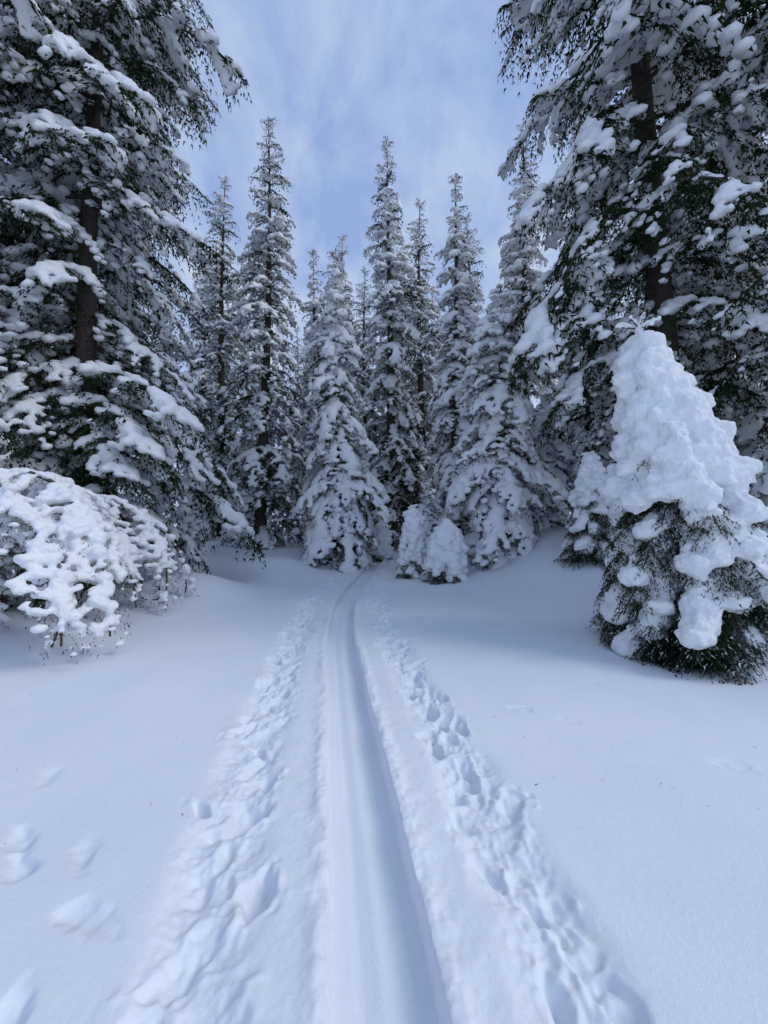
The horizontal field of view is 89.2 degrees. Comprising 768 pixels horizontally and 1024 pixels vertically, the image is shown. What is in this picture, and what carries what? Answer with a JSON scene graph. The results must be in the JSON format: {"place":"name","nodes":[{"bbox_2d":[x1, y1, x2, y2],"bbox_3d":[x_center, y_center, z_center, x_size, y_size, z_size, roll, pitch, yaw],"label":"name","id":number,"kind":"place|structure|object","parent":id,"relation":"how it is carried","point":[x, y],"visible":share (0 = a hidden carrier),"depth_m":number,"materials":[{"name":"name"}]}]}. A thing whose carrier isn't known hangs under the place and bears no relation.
{"place":"outdoors","nodes":[
{"label":"outdoors","id":0,"kind":"place"},
{"bbox_2d":[0,514,767,1023],"bbox_3d":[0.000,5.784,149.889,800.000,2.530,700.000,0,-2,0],"label":"snow ground","id":1,"kind":"structure","parent":0,"point":[344,774],"depth_m":2.23,"materials":[{"name":"white snow"}]},
{"bbox_2d":[0,0,61,578],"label":"spruce tree","id":2,"kind":"object","parent":1,"relation":"on","point":[29,14],"visible":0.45,"depth_m":7.33,"materials":[{"name":"green plant"}]},
{"bbox_2d":[0,0,104,466],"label":"spruce tree","id":3,"kind":"object","parent":1,"relation":"on","point":[6,97],"visible":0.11,"depth_m":8.76,"materials":[{"name":"green plant"}]},
{"bbox_2d":[0,467,198,658],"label":"snow bent shrub","id":4,"kind":"object","parent":1,"relation":"on","point":[87,541],"visible":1,"depth_m":4.82,"materials":[{"name":"white snow"}]},
{"bbox_2d":[0,11,233,473],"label":"spruce tree","id":5,"kind":"object","parent":1,"relation":"on","point":[187,307],"visible":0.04,"depth_m":13.35,"materials":[{"name":"green plant"}]},
{"bbox_2d":[0,0,266,607],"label":"spruce tree","id":6,"kind":"object","parent":1,"relation":"on","point":[93,72],"visible":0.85,"depth_m":8.73,"materials":[{"name":"green plant"}]},
{"bbox_2d":[122,278,181,516],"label":"spruce tree","id":7,"kind":"object","parent":1,"relation":"on","point":[152,505],"visible":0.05,"depth_m":28.00,"materials":[{"name":"green plant"}]},
{"bbox_2d":[170,467,211,554],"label":"young spruce tree","id":8,"kind":"object","parent":1,"relation":"on","point":[189,526],"visible":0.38,"depth_m":14.11,"materials":[{"name":"green plant"}]},
{"bbox_2d":[175,237,217,531],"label":"spruce tree","id":9,"kind":"object","parent":1,"relation":"on","point":[194,358],"visible":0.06,"depth_m":26.73,"materials":[{"name":"white plant"}]},
{"bbox_2d":[178,176,255,536],"bbox_3d":[-8.036,-7.373,19.192,3.763,18.864,4.139,-1,-2,24],"label":"spruce tree","id":10,"kind":"object","parent":1,"relation":"on","point":[221,369],"visible":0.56,"depth_m":18.96,"materials":[{"name":"white plant"}]},
{"bbox_2d":[237,313,268,525],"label":"spruce tree","id":11,"kind":"object","parent":1,"relation":"on","point":[251,352],"visible":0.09,"depth_m":26.58,"materials":[{"name":"green plant"}]},
{"bbox_2d":[216,116,315,549],"bbox_3d":[-5.031,-7.546,16.830,4.356,19.857,3.961,2,-3,-40],"label":"spruce tree","id":12,"kind":"object","parent":1,"relation":"on","point":[260,470],"visible":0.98,"depth_m":16.35,"materials":[{"name":"white plant"}]},
{"bbox_2d":[278,326,306,533],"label":"spruce tree","id":13,"kind":"object","parent":1,"relation":"on","point":[297,369],"visible":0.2,"depth_m":31.23,"materials":[{"name":"white plant"}]},
{"bbox_2d":[286,460,306,542],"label":"young spruce tree","id":14,"kind":"object","parent":1,"relation":"on","point":[294,503],"visible":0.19,"depth_m":18.70,"materials":[{"name":"green plant"}]},
{"bbox_2d":[284,249,326,540],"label":"spruce tree","id":15,"kind":"object","parent":1,"relation":"on","point":[306,307],"visible":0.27,"depth_m":19.51,"materials":[{"name":"white plant"}]},
{"bbox_2d":[299,500,313,543],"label":"young spruce tree","id":16,"kind":"object","parent":1,"relation":"on","point":[305,519],"visible":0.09,"depth_m":17.19,"materials":[{"name":"white plant"}]},
{"bbox_2d":[291,248,391,572],"bbox_3d":[-1.765,-3.281,14.650,3.510,13.572,3.881,0,-2,-29],"label":"spruce tree","id":17,"kind":"object","parent":1,"relation":"on","point":[339,532],"visible":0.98,"depth_m":13.88,"materials":[{"name":"white plant"}]},
{"bbox_2d":[331,234,361,393],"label":"spruce tree","id":18,"kind":"object","parent":1,"relation":"on","point":[343,238],"visible":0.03,"depth_m":26.83,"materials":[{"name":"white plant"}]},
{"bbox_2d":[338,258,367,507],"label":"spruce tree","id":19,"kind":"object","parent":1,"relation":"on","point":[359,386],"visible":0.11,"depth_m":23.69,"materials":[{"name":"white plant"}]},
{"bbox_2d":[350,266,386,522],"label":"spruce tree","id":20,"kind":"object","parent":1,"relation":"on","point":[361,343],"visible":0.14,"depth_m":25.30,"materials":[{"name":"white plant"}]},
{"bbox_2d":[370,520,393,561],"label":"snow covered sapling","id":21,"kind":"object","parent":1,"relation":"on","point":[382,535],"visible":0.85,"depth_m":15.65,"materials":[{"name":"white snow"}]},
{"bbox_2d":[356,136,429,549],"bbox_3d":[0.271,-8.574,20.563,4.560,22.872,4.349,0,-2,12],"label":"spruce tree","id":22,"kind":"object","parent":1,"relation":"on","point":[391,352],"visible":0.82,"depth_m":19.84,"materials":[{"name":"white plant"}]},
{"bbox_2d":[394,304,414,545],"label":"spruce tree","id":23,"kind":"object","parent":1,"relation":"on","point":[399,375],"visible":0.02,"depth_m":25.29,"materials":[{"name":"green plant"}]},
{"bbox_2d":[395,504,426,579],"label":"snow covered sapling","id":24,"kind":"object","parent":1,"relation":"on","point":[412,549],"visible":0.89,"depth_m":11.70,"materials":[{"name":"white snow"}]},
{"bbox_2d":[385,197,448,522],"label":"spruce tree","id":25,"kind":"object","parent":1,"relation":"on","point":[419,467],"visible":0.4,"depth_m":21.52,"materials":[{"name":"white plant"}]},
{"bbox_2d":[407,321,432,488],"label":"spruce tree","id":26,"kind":"object","parent":1,"relation":"on","point":[416,397],"visible":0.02,"depth_m":28.12,"materials":[{"name":"green plant"}]},
{"bbox_2d":[418,472,444,548],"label":"young spruce tree","id":27,"kind":"object","parent":1,"relation":"on","point":[426,505],"visible":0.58,"depth_m":16.27,"materials":[{"name":"white plant"}]},
{"bbox_2d":[426,297,443,507],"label":"spruce tree","id":28,"kind":"object","parent":1,"relation":"on","point":[436,371],"visible":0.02,"depth_m":31.27,"materials":[{"name":"white plant"}]},
{"bbox_2d":[420,518,468,584],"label":"snow covered sapling","id":29,"kind":"object","parent":1,"relation":"on","point":[445,560],"visible":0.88,"depth_m":10.77,"materials":[{"name":"white snow"}]},
{"bbox_2d":[421,173,480,535],"bbox_3d":[3.141,-6.763,17.280,3.026,17.201,3.018,1,-2,-17],"label":"spruce tree","id":30,"kind":"object","parent":1,"relation":"on","point":[453,422],"visible":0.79,"depth_m":16.87,"materials":[{"name":"white plant"}]},
{"bbox_2d":[438,212,486,519],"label":"spruce tree","id":31,"kind":"object","parent":1,"relation":"on","point":[476,299],"visible":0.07,"depth_m":23.13,"materials":[{"name":"white plant"}]},
{"bbox_2d":[445,283,569,570],"bbox_3d":[3.771,-2.153,12.102,3.633,10.154,3.338,-1,-2,33],"label":"spruce tree","id":32,"kind":"object","parent":1,"relation":"on","point":[499,470],"visible":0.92,"depth_m":11.64,"materials":[{"name":"white plant"}]},
{"bbox_2d":[498,122,556,485],"bbox_3d":[6.406,-8.850,18.227,3.696,19.441,3.876,1,-2,-18],"label":"spruce tree","id":33,"kind":"object","parent":1,"relation":"on","point":[518,257],"visible":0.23,"depth_m":18.27,"materials":[{"name":"white plant"}]},
{"bbox_2d":[531,393,576,528],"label":"young spruce tree","id":34,"kind":"object","parent":1,"relation":"on","point":[545,450],"visible":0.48,"depth_m":13.15,"materials":[{"name":"green plant"}]},
{"bbox_2d":[534,263,574,512],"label":"spruce tree","id":35,"kind":"object","parent":1,"relation":"on","point":[556,380],"visible":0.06,"depth_m":29.59,"materials":[{"name":"white plant"}]},
{"bbox_2d":[536,105,632,510],"bbox_3d":[8.191,-8.402,15.887,3.763,18.864,4.139,0,-2,-7],"label":"spruce tree","id":36,"kind":"object","parent":1,"relation":"on","point":[579,428],"visible":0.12,"depth_m":15.49,"materials":[{"name":"green plant"}]},
{"bbox_2d":[553,451,617,569],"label":"snow laden spruce","id":37,"kind":"object","parent":1,"relation":"on","point":[590,527],"visible":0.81,"depth_m":8.90,"materials":[{"name":"white"}]},
{"bbox_2d":[569,379,622,527],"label":"young spruce tree","id":38,"kind":"object","parent":1,"relation":"on","point":[606,459],"visible":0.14,"depth_m":12.55,"materials":[{"name":"green plant"}]},
{"bbox_2d":[492,0,767,468],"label":"spruce tree","id":39,"kind":"object","parent":1,"relation":"on","point":[638,47],"visible":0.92,"depth_m":8.49,"materials":[{"name":"green plant"}]},
{"bbox_2d":[586,312,767,685],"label":"snow laden spruce","id":40,"kind":"object","parent":1,"relation":"on","point":[687,562],"visible":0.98,"depth_m":4.61,"materials":[{"name":"white"}]},
{"bbox_2d":[601,0,767,440],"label":"spruce tree","id":41,"kind":"object","parent":1,"relation":"on","point":[728,411],"visible":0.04,"depth_m":11.84,"materials":[{"name":"green plant"}]},
{"bbox_2d":[688,15,767,463],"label":"spruce tree","id":42,"kind":"object","parent":1,"relation":"on","point":[736,76],"visible":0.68,"depth_m":7.61,"materials":[{"name":"green plant"}]},
{"bbox_2d":[726,356,767,503],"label":"young spruce tree","id":43,"kind":"object","parent":1,"relation":"on","point":[745,441],"visible":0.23,"depth_m":9.65,"materials":[{"name":"green plant"}]},
{"bbox_2d":[749,401,767,532],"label":"young spruce tree","id":44,"kind":"object","parent":1,"relation":"on","point":[760,487],"visible":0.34,"depth_m":8.05,"materials":[{"name":"green plant"}]},
{"bbox_2d":[0,0,767,525],"label":"sky","id":45,"kind":"structure","parent":0,"point":[337,78],"materials":[{"name":"blue"}]}
]}

